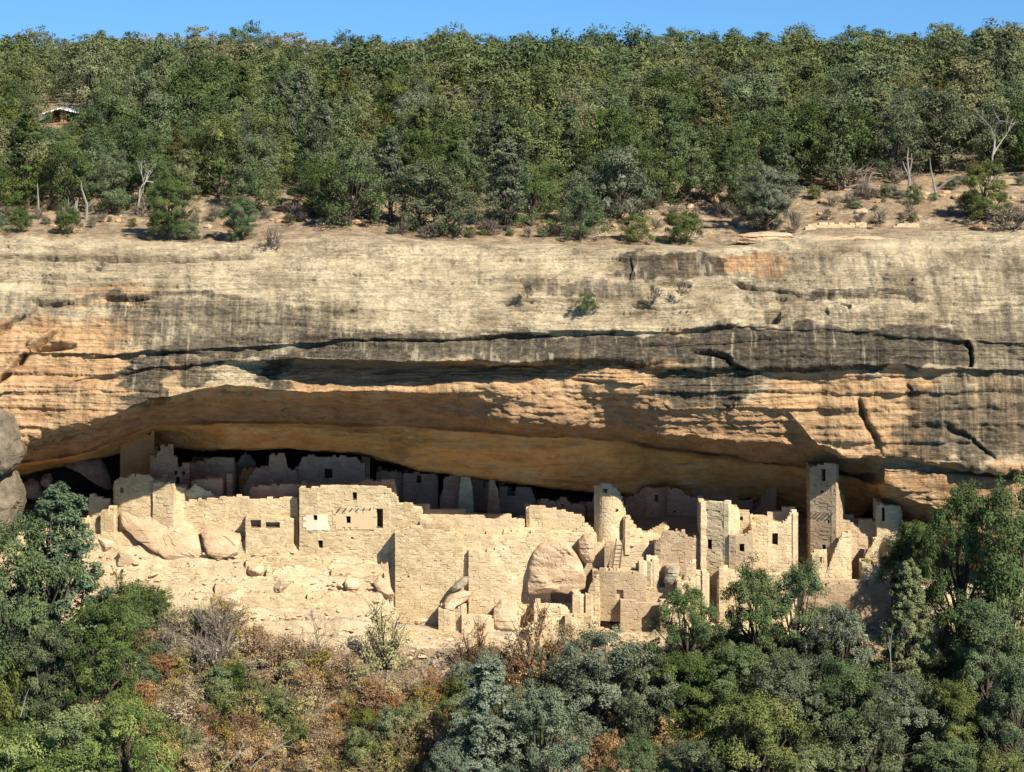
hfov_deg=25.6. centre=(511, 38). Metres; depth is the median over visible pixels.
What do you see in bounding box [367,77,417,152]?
juniper tree
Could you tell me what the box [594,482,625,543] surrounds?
round tower
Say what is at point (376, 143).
juniper tree
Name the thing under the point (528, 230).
twiggy brush
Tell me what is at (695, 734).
oak scrub
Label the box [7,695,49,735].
bush
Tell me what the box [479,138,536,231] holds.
juniper tree
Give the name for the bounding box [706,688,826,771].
juniper tree
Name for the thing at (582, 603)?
ruined wall
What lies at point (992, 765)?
juniper tree
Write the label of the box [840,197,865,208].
bush
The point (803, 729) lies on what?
bush
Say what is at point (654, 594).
retaining wall
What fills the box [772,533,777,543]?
window
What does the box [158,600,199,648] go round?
oak scrub
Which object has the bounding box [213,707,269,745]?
oak scrub
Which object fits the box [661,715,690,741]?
bush
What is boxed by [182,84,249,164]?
pinyon tree
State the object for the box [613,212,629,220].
rock
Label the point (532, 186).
pinyon tree
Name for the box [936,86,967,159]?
juniper tree
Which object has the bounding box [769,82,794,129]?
juniper tree
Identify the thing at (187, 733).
bush
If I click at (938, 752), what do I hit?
pinyon tree
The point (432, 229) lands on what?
twiggy brush
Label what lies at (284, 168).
juniper tree
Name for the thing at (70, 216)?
bush
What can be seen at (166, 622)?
oak scrub
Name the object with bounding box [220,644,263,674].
oak scrub
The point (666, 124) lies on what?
pinyon tree
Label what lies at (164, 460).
ruined house
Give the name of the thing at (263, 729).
oak scrub
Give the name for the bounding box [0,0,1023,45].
sky
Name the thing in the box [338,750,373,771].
oak scrub
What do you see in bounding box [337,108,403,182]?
juniper tree
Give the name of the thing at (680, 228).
bush
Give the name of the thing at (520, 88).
juniper tree
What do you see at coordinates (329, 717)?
oak scrub
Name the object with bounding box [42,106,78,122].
hut
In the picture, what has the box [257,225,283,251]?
bush
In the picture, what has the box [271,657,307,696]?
oak scrub
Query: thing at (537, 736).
bush
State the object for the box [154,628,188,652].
grey brush
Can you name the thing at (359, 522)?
ruined house
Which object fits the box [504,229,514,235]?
juniper bush
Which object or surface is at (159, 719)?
oak scrub
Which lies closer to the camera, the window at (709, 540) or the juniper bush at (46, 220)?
the window at (709, 540)
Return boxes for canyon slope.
[0,489,1023,771]
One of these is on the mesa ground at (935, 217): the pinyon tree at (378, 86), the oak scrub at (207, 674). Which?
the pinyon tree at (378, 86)
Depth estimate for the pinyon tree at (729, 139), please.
217.80 m
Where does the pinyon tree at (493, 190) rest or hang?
on the mesa ground at (935, 217)
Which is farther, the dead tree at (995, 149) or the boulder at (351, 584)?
the dead tree at (995, 149)
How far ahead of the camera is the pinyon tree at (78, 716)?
169.09 m
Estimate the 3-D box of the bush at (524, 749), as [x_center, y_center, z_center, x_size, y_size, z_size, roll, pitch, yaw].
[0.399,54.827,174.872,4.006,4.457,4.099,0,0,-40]
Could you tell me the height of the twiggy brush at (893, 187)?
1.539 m
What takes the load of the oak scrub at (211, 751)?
on the canyon slope
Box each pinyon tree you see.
[0,96,19,123]
[0,115,40,175]
[0,152,30,214]
[0,510,86,722]
[0,717,72,771]
[0,744,121,771]
[1,109,48,208]
[3,77,52,124]
[3,97,36,121]
[21,117,77,193]
[26,703,146,771]
[33,118,68,161]
[34,139,112,215]
[35,123,75,176]
[46,596,150,713]
[56,126,125,196]
[61,80,137,157]
[73,695,179,771]
[79,124,121,175]
[80,76,139,140]
[82,152,135,214]
[88,113,109,145]
[89,716,130,771]
[99,116,163,193]
[105,111,149,157]
[109,69,141,116]
[114,130,187,212]
[118,92,190,171]
[119,126,171,177]
[120,37,192,113]
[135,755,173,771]
[144,176,201,239]
[154,43,244,152]
[169,118,214,184]
[171,111,201,148]
[180,124,215,178]
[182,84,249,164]
[190,62,226,108]
[200,65,251,126]
[200,134,236,197]
[212,54,234,100]
[213,195,262,240]
[218,137,282,211]
[223,64,260,133]
[223,95,300,164]
[249,80,279,111]
[253,92,299,151]
[265,56,308,97]
[271,58,330,122]
[276,101,366,181]
[281,148,347,211]
[292,105,314,166]
[298,157,354,217]
[307,136,388,230]
[366,76,412,119]
[369,124,408,193]
[391,100,449,174]
[391,127,462,198]
[421,117,449,172]
[432,126,475,209]
[433,114,475,168]
[450,149,493,202]
[457,109,512,180]
[460,74,476,118]
[473,120,494,168]
[477,164,530,225]
[484,93,547,184]
[511,110,564,161]
[511,157,557,227]
[516,113,545,161]
[523,158,570,212]
[546,104,588,188]
[549,181,615,240]
[557,104,647,203]
[575,78,637,128]
[576,104,616,163]
[577,152,625,212]
[579,126,607,171]
[591,108,656,181]
[598,733,669,771]
[603,131,655,201]
[616,144,687,209]
[632,63,690,120]
[637,649,726,743]
[642,124,690,176]
[643,67,701,133]
[644,583,735,698]
[647,95,686,188]
[648,120,726,202]
[655,95,721,166]
[664,104,693,133]
[682,643,786,734]
[685,106,747,159]
[700,88,757,158]
[706,127,736,181]
[709,122,787,187]
[710,133,748,202]
[714,55,793,153]
[719,145,768,216]
[719,552,805,691]
[723,81,770,124]
[733,73,771,111]
[748,106,823,188]
[749,112,768,164]
[756,557,831,688]
[765,128,803,197]
[770,117,830,175]
[785,98,844,180]
[807,645,891,770]
[814,102,857,190]
[818,55,920,156]
[821,63,865,121]
[821,99,882,169]
[861,516,955,608]
[870,558,943,704]
[890,66,921,94]
[900,737,983,771]
[910,111,959,170]
[912,478,998,659]
[947,588,1023,731]
[955,470,1023,670]
[959,90,983,135]
[967,653,1023,771]
[984,69,1023,110]
[997,98,1023,171]
[1000,76,1023,158]
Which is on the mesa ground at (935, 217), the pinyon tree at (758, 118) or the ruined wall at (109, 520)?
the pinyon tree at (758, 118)
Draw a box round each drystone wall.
[249,606,332,619]
[393,626,486,635]
[805,222,866,229]
[893,223,919,226]
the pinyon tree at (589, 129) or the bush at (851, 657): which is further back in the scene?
the pinyon tree at (589, 129)
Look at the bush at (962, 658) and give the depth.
181.66 m
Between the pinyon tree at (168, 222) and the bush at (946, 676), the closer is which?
the bush at (946, 676)
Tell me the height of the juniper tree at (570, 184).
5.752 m
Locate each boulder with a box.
[23,478,43,499]
[40,473,53,487]
[63,458,112,489]
[93,539,118,551]
[116,550,133,566]
[120,512,203,559]
[144,563,162,577]
[201,528,240,558]
[219,588,243,606]
[247,564,264,576]
[273,573,297,592]
[344,578,359,590]
[373,576,393,599]
[415,618,425,624]
[443,590,472,610]
[450,576,468,591]
[493,599,520,630]
[527,540,585,594]
[578,533,595,563]
[664,566,679,584]
[731,231,793,243]
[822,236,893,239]
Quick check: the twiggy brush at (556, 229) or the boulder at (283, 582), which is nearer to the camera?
the boulder at (283, 582)
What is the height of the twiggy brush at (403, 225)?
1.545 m
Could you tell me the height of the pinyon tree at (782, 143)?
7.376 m
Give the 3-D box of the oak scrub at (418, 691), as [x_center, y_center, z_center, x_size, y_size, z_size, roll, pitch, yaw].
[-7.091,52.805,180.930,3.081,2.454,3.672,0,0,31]
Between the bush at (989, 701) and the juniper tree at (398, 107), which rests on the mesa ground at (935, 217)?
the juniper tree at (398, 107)
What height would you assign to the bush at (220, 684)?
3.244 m
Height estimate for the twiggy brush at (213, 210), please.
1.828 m
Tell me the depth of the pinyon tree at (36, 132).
222.95 m
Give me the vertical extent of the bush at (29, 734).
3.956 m
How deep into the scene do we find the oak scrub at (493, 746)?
174.02 m
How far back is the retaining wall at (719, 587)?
190.20 m
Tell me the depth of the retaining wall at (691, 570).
190.74 m
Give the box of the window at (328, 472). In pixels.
[324,469,331,477]
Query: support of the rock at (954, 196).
on the mesa ground at (935, 217)
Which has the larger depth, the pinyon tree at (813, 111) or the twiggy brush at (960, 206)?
the pinyon tree at (813, 111)
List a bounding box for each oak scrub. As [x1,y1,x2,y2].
[66,691,103,746]
[94,565,142,606]
[97,706,135,756]
[105,661,149,704]
[110,737,140,769]
[123,674,161,713]
[128,714,150,753]
[130,628,164,661]
[136,727,188,771]
[138,694,209,745]
[141,696,157,735]
[142,650,194,684]
[147,671,186,712]
[147,708,178,739]
[151,606,188,647]
[155,698,199,726]
[156,736,189,771]
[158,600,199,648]
[158,645,204,678]
[162,652,198,679]
[163,666,191,693]
[170,671,215,713]
[170,746,217,771]
[178,720,216,768]
[184,702,213,729]
[188,702,231,738]
[189,660,217,688]
[192,743,223,771]
[194,591,244,635]
[203,741,232,771]
[204,658,234,684]
[207,597,257,638]
[212,719,237,756]
[212,726,268,771]
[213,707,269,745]
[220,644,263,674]
[223,686,275,731]
[223,729,269,771]
[234,618,278,668]
[235,653,278,686]
[242,669,278,697]
[245,724,281,755]
[246,712,275,735]
[248,729,283,771]
[259,726,290,769]
[261,630,318,679]
[261,634,301,684]
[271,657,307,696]
[275,665,330,709]
[278,694,324,737]
[282,734,334,771]
[289,713,329,746]
[290,640,341,690]
[292,676,331,710]
[295,751,329,771]
[296,722,343,770]
[306,706,345,746]
[313,718,346,745]
[317,652,370,690]
[317,754,351,771]
[320,701,352,723]
[322,671,349,701]
[326,732,347,760]
[327,693,363,720]
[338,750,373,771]
[339,663,377,695]
[347,672,395,708]
[347,677,391,719]
[351,704,377,731]
[353,733,401,771]
[365,675,410,709]
[370,719,399,746]
[372,691,411,730]
[381,710,433,765]
[387,746,423,771]
[390,721,427,756]
[392,670,433,702]
[407,682,441,709]
[408,707,460,762]
[410,665,452,701]
[411,708,429,732]
[430,722,460,754]
[475,732,509,770]
[501,654,536,688]
[504,668,530,687]
[524,660,552,688]
[555,731,589,765]
[573,708,605,737]
[573,732,603,770]
[587,733,631,771]
[599,708,629,751]
[601,702,622,725]
[622,644,653,671]
[647,709,687,760]
[660,734,692,771]
[685,717,714,750]
[962,695,1012,749]
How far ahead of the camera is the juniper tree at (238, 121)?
239.36 m
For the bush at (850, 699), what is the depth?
177.38 m
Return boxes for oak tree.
[355,599,420,672]
[446,616,501,667]
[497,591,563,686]
[507,664,562,709]
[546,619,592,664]
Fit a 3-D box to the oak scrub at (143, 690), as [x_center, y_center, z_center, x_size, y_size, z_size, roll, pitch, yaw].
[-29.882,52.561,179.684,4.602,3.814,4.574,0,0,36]
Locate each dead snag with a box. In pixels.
[37,183,38,211]
[78,182,94,219]
[902,147,911,195]
[930,161,954,196]
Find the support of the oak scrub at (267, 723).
on the canyon slope
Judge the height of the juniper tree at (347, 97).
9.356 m
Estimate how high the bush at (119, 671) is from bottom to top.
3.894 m
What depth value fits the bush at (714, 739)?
174.39 m
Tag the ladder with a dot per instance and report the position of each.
(614, 556)
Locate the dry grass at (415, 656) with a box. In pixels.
[90,640,1000,690]
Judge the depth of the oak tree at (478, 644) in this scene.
185.24 m
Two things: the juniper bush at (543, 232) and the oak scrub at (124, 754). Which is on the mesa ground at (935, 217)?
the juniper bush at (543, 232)
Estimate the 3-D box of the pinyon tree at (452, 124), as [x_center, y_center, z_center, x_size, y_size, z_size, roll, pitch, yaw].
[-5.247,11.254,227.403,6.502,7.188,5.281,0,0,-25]
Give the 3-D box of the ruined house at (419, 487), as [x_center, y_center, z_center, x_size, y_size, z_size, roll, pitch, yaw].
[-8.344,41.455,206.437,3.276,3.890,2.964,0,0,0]
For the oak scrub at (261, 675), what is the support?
on the canyon slope
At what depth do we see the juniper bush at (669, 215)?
211.67 m
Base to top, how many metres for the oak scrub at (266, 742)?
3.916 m
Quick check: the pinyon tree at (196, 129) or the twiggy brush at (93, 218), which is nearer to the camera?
the twiggy brush at (93, 218)
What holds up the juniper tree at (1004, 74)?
on the mesa ground at (935, 217)
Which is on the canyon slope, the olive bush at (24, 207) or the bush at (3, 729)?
the bush at (3, 729)
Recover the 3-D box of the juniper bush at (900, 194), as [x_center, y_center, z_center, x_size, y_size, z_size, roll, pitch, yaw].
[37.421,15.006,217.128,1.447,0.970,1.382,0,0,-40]
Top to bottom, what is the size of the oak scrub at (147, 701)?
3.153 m
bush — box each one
[0,212,5,229]
[0,718,18,739]
[0,731,8,753]
[1,209,34,232]
[2,207,18,217]
[4,725,40,757]
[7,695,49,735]
[12,726,49,761]
[18,204,30,211]
[19,712,46,729]
[30,200,44,210]
[38,694,72,723]
[41,217,51,223]
[42,719,74,743]
[51,205,83,235]
[64,702,80,728]
[66,726,89,746]
[86,219,96,226]
[96,259,106,266]
[98,658,127,692]
[103,620,139,652]
[109,578,151,620]
[116,652,146,688]
[123,600,159,634]
[126,217,138,227]
[129,661,163,689]
[133,751,160,771]
[136,640,169,672]
[137,583,174,618]
[142,713,181,749]
[145,600,168,632]
[167,217,204,239]
[176,726,208,767]
[186,608,207,635]
[199,676,249,716]
[201,663,240,698]
[202,692,247,728]
[221,660,256,695]
[239,674,278,713]
[251,686,296,730]
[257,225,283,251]
[275,714,314,751]
[284,214,295,221]
[340,727,378,771]
[344,706,376,732]
[364,702,410,748]
[364,739,403,771]
[386,226,396,233]
[393,696,435,738]
[430,695,457,724]
[439,672,469,708]
[440,229,450,236]
[443,689,478,724]
[443,718,462,728]
[446,660,478,695]
[452,707,496,738]
[463,226,477,235]
[472,646,509,684]
[489,729,538,771]
[490,688,522,722]
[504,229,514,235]
[506,684,526,699]
[521,279,534,297]
[521,723,544,747]
[524,647,566,688]
[527,730,561,750]
[536,227,551,236]
[549,705,586,745]
[554,659,585,688]
[558,671,594,712]
[570,291,601,309]
[575,713,606,753]
[615,664,647,687]
[616,212,657,241]
[618,725,651,756]
[622,711,656,764]
[646,282,661,301]
[661,206,703,244]
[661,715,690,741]
[663,212,676,219]
[674,280,691,295]
[691,641,716,657]
[694,726,729,752]
[697,175,727,192]
[700,633,734,654]
[701,732,734,770]
[704,671,741,707]
[712,654,731,699]
[725,190,754,214]
[772,720,811,755]
[781,207,801,232]
[786,682,812,721]
[802,641,835,661]
[802,696,829,725]
[806,183,821,197]
[811,161,878,186]
[817,731,838,751]
[824,181,835,188]
[829,629,862,661]
[829,683,869,715]
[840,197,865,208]
[844,652,867,679]
[865,657,899,682]
[877,183,892,197]
[888,725,923,765]
[890,663,932,696]
[891,712,924,743]
[893,189,905,198]
[903,182,928,204]
[906,212,919,221]
[909,674,938,722]
[923,666,952,688]
[926,645,961,674]
[927,715,965,767]
[929,192,938,201]
[929,655,954,677]
[935,666,983,694]
[943,179,959,189]
[943,625,974,667]
[953,641,981,679]
[964,159,978,177]
[970,699,1011,740]
[977,681,1002,710]
[981,203,1023,229]
[982,739,1012,767]
[1014,175,1023,185]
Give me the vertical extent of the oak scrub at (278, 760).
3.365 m
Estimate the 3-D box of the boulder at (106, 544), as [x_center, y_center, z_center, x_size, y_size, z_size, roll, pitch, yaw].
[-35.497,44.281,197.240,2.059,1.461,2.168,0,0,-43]
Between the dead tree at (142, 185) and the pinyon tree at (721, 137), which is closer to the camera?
the dead tree at (142, 185)
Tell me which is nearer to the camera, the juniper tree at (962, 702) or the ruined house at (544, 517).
the juniper tree at (962, 702)
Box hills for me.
[33,35,706,53]
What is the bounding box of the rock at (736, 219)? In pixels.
[732,217,745,221]
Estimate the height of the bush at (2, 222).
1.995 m
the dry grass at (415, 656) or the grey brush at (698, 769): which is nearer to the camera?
the grey brush at (698, 769)
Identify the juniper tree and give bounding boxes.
[0,60,47,118]
[0,74,23,121]
[0,105,24,150]
[0,109,62,207]
[0,650,38,739]
[11,620,87,736]
[21,137,85,201]
[44,29,127,123]
[53,119,86,165]
[57,123,84,159]
[83,62,141,128]
[87,82,100,124]
[89,148,135,200]
[135,61,171,107]
[136,90,195,156]
[143,77,189,120]
[159,146,202,197]
[162,124,193,190]
[177,98,222,127]
[182,102,246,193]
[219,71,269,125]
[223,56,271,97]
[225,127,285,196]
[226,110,290,173]
[229,105,257,148]
[235,106,299,180]
[265,131,302,187]
[269,76,297,136]
[273,66,320,163]
[283,89,295,119]
[297,121,354,191]
[303,99,338,182]
[308,65,338,135]
[312,94,339,112]
[326,80,377,145]
[330,88,393,159]
[330,91,363,161]
[331,146,383,211]
[334,68,363,119]
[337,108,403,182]
[355,139,407,191]
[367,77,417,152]
[369,129,410,222]
[372,70,402,144]
[382,149,459,231]
[386,92,442,163]
[393,60,450,96]
[395,74,437,141]
[401,164,487,235]
[402,76,439,119]
[402,101,439,172]
[423,59,478,108]
[425,90,474,162]
[425,96,449,146]
[443,65,480,120]
[444,84,475,131]
[458,138,486,189]
[462,121,477,140]
[463,65,517,126]
[467,91,504,137]
[476,72,551,160]
[478,103,520,189]
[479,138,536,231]
[480,87,526,124]
[483,104,491,122]
[500,110,582,186]
[509,58,582,140]
[512,83,546,106]
[515,146,533,198]
[542,76,625,140]
[545,621,653,754]
[547,86,609,171]
[548,170,596,226]
[572,66,621,125]
[587,142,662,224]
[603,87,637,119]
[610,639,700,740]
[612,70,650,110]
[616,109,639,150]
[624,84,699,148]
[631,103,670,160]
[650,735,725,771]
[685,68,726,122]
[686,78,740,172]
[693,72,714,123]
[699,69,767,136]
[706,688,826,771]
[726,650,849,770]
[734,161,805,230]
[742,52,765,104]
[753,121,813,179]
[762,69,810,126]
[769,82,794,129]
[774,742,856,771]
[779,91,823,128]
[781,75,806,127]
[799,90,873,173]
[799,602,886,716]
[800,76,832,97]
[803,88,831,145]
[807,87,843,121]
[817,62,904,96]
[831,700,908,771]
[836,93,872,140]
[845,671,960,771]
[848,104,931,181]
[850,67,892,121]
[866,89,900,165]
[872,87,926,160]
[879,65,921,94]
[883,89,986,173]
[887,77,919,102]
[889,91,928,148]
[896,80,928,130]
[908,673,996,771]
[916,85,953,145]
[918,54,1009,147]
[929,67,947,92]
[930,50,981,114]
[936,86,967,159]
[937,59,965,92]
[945,81,1023,167]
[957,156,1014,221]
[966,104,1006,148]
[967,28,1000,95]
[972,748,1023,771]
[984,30,1023,109]
[985,53,1023,100]
[991,117,1023,162]
[993,85,1023,146]
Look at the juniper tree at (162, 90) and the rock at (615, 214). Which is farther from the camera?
the juniper tree at (162, 90)
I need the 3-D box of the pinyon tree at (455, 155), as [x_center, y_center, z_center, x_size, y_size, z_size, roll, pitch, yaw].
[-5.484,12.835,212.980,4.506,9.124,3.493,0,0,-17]
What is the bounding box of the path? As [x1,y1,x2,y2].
[218,601,511,637]
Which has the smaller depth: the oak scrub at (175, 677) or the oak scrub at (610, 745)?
the oak scrub at (610, 745)
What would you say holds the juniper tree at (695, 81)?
on the mesa ground at (935, 217)
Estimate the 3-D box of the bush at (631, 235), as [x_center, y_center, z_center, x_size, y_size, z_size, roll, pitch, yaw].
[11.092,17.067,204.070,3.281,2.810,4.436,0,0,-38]
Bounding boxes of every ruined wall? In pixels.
[74,515,100,532]
[90,532,120,552]
[100,505,117,533]
[123,563,194,580]
[186,483,233,500]
[191,476,223,495]
[215,576,307,593]
[226,470,232,494]
[235,452,255,493]
[236,594,327,608]
[239,467,254,495]
[243,452,297,498]
[246,556,328,567]
[266,565,321,578]
[307,591,372,606]
[360,456,369,478]
[419,519,449,531]
[438,603,466,632]
[440,475,459,508]
[458,477,473,512]
[461,614,493,634]
[468,545,522,626]
[486,480,500,512]
[489,529,522,535]
[528,616,564,642]
[533,598,571,622]
[565,613,596,639]
[572,589,592,615]
[573,523,594,533]
[579,496,593,518]
[588,575,599,630]
[623,515,644,554]
[638,555,658,601]
[659,599,688,633]
[676,577,693,626]
[690,569,708,621]
[692,490,752,513]
[724,565,755,623]
[733,505,767,533]
[751,487,776,514]
[757,569,802,621]
[809,549,826,577]
[824,530,851,578]
[841,514,875,578]
[863,537,879,561]
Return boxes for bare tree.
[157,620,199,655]
[293,603,353,665]
[362,633,388,667]
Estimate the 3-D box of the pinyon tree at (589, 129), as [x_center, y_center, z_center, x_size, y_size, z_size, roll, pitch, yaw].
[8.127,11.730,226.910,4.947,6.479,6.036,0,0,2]
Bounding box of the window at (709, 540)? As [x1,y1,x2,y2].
[708,539,711,547]
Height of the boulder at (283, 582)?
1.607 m
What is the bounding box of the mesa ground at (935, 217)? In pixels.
[0,54,1023,245]
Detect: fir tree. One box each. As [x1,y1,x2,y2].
[0,481,134,689]
[422,728,492,771]
[434,656,557,771]
[487,676,590,771]
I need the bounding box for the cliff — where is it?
[0,230,1023,567]
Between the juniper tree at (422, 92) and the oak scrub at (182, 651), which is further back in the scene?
the juniper tree at (422, 92)
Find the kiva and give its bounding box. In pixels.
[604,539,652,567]
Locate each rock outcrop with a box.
[0,408,26,476]
[0,469,26,543]
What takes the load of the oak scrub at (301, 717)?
on the canyon slope
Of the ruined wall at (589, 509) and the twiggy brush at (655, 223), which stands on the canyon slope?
the ruined wall at (589, 509)
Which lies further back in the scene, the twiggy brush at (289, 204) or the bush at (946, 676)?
the twiggy brush at (289, 204)
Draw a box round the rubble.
[77,540,898,736]
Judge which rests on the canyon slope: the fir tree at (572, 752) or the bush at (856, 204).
the fir tree at (572, 752)
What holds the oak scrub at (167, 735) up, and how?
on the canyon slope
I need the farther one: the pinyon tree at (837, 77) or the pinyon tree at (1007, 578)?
the pinyon tree at (837, 77)
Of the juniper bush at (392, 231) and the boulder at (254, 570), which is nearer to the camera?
the boulder at (254, 570)
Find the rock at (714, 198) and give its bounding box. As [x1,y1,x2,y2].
[708,195,719,202]
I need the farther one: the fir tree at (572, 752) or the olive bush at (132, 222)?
the olive bush at (132, 222)
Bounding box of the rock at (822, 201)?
[819,199,831,203]
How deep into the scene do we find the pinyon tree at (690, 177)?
217.79 m
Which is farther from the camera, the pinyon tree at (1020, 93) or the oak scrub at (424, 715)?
the pinyon tree at (1020, 93)
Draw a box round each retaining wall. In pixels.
[328,562,388,579]
[395,525,462,624]
[397,503,524,533]
[462,529,550,625]
[646,584,715,605]
[682,559,696,580]
[716,562,725,621]
[803,578,890,627]
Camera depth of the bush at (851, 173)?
221.37 m
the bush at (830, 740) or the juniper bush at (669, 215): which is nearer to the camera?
the bush at (830, 740)
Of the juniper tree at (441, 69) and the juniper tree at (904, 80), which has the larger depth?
the juniper tree at (441, 69)
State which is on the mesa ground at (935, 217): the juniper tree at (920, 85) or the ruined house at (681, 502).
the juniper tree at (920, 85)
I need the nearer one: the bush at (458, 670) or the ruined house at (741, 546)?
the bush at (458, 670)
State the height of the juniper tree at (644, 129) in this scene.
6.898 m
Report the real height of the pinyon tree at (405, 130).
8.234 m
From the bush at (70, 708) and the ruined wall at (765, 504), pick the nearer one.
the bush at (70, 708)
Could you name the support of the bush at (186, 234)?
on the mesa ground at (935, 217)
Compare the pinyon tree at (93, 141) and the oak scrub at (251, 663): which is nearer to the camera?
the oak scrub at (251, 663)
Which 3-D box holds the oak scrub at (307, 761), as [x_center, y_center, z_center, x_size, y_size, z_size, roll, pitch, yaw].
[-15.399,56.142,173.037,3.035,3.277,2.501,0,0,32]
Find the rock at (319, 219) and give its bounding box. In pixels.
[312,218,324,221]
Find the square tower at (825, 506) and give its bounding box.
[806,462,844,567]
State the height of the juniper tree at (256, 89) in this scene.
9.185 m
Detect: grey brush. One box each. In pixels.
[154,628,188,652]
[182,633,213,665]
[184,625,244,677]
[187,593,250,647]
[208,626,248,658]
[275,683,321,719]
[293,636,335,671]
[342,720,377,754]
[449,651,478,682]
[561,692,593,721]
[689,739,713,771]
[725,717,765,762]
[786,721,829,771]
[949,700,979,743]
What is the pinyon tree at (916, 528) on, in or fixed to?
on the canyon slope
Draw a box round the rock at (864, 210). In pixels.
[854,208,867,213]
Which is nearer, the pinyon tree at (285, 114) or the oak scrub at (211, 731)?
the oak scrub at (211, 731)
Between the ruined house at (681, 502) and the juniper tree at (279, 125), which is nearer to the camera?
the ruined house at (681, 502)
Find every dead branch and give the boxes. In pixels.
[20,689,28,716]
[221,736,254,771]
[250,728,292,767]
[888,629,892,675]
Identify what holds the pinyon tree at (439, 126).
on the mesa ground at (935, 217)
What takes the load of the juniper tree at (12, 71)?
on the mesa ground at (935, 217)
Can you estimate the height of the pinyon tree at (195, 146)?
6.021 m
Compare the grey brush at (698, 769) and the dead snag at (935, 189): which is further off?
the dead snag at (935, 189)
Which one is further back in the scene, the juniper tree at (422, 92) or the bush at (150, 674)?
the juniper tree at (422, 92)
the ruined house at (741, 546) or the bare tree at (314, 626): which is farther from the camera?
the ruined house at (741, 546)
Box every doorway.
[377,509,382,526]
[882,507,884,520]
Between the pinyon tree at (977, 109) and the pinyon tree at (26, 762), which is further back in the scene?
the pinyon tree at (977, 109)
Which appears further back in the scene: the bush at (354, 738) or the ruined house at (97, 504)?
the ruined house at (97, 504)
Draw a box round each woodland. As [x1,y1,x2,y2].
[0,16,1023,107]
[0,19,1022,113]
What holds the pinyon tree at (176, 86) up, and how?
on the mesa ground at (935, 217)
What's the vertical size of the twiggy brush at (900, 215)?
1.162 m
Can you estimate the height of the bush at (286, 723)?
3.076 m
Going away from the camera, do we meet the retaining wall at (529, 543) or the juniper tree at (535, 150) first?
the retaining wall at (529, 543)
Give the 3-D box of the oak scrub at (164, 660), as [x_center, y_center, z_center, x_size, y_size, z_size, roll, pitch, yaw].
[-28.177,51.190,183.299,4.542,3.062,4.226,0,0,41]
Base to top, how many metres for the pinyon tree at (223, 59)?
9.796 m
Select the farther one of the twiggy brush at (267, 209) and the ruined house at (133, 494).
the twiggy brush at (267, 209)
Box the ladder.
[612,538,623,568]
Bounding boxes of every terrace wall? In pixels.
[184,494,298,539]
[250,479,396,502]
[486,527,596,558]
[605,563,660,598]
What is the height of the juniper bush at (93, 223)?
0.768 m
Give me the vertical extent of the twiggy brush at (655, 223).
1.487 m
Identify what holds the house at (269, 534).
on the canyon slope
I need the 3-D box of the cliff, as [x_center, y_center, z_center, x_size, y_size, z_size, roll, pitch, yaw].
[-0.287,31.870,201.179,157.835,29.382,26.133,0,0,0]
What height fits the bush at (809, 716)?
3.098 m
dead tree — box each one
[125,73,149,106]
[135,157,157,214]
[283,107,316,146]
[972,105,1016,181]
[973,123,1012,165]
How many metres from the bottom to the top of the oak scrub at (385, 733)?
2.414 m
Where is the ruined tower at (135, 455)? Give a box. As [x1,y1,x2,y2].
[120,431,157,476]
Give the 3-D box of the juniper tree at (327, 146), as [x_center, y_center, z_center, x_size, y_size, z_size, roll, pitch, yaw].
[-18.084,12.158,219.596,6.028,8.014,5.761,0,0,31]
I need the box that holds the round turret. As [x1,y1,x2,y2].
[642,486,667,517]
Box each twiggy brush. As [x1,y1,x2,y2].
[0,207,19,217]
[32,205,48,218]
[41,198,57,210]
[54,203,82,220]
[89,214,98,221]
[95,212,109,220]
[130,198,151,215]
[190,213,202,223]
[202,203,222,220]
[260,205,274,214]
[261,209,270,217]
[285,203,303,218]
[288,200,301,208]
[297,211,309,221]
[330,211,352,224]
[394,219,411,233]
[415,226,430,237]
[419,222,437,237]
[449,217,467,231]
[463,229,475,237]
[472,218,495,234]
[483,215,502,234]
[519,225,533,236]
[541,223,551,232]
[547,224,566,236]
[550,228,563,236]
[632,199,647,214]
[649,215,663,228]
[663,204,683,214]
[665,189,678,199]
[672,191,690,205]
[690,206,699,214]
[711,199,734,216]
[715,202,738,217]
[716,193,728,203]
[737,205,756,221]
[802,176,816,184]
[821,208,836,219]
[823,193,843,205]
[838,190,856,202]
[849,178,873,195]
[852,214,861,222]
[857,187,877,199]
[858,211,865,217]
[863,207,889,226]
[883,166,906,182]
[888,183,901,196]
[896,209,909,219]
[904,202,917,212]
[945,205,956,215]
[952,195,962,207]
[953,200,973,214]
[958,173,967,184]
[1011,204,1021,214]
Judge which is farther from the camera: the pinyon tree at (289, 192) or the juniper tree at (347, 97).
the juniper tree at (347, 97)
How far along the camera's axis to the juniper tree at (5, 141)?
216.10 m
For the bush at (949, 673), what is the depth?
179.72 m
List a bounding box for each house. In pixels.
[88,493,112,519]
[113,473,167,531]
[150,443,192,487]
[152,479,187,527]
[190,456,237,495]
[245,514,293,555]
[295,454,365,484]
[299,480,422,562]
[376,466,403,502]
[403,468,438,508]
[471,478,488,510]
[499,483,535,512]
[525,503,584,531]
[537,497,584,517]
[591,567,645,621]
[619,597,659,632]
[623,488,642,515]
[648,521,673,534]
[653,529,699,583]
[664,485,697,516]
[664,563,679,597]
[697,496,739,587]
[729,529,754,569]
[750,506,797,581]
[859,558,879,583]
[873,497,902,586]
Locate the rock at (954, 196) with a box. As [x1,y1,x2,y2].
[951,194,959,199]
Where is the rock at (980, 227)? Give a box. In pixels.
[970,223,988,230]

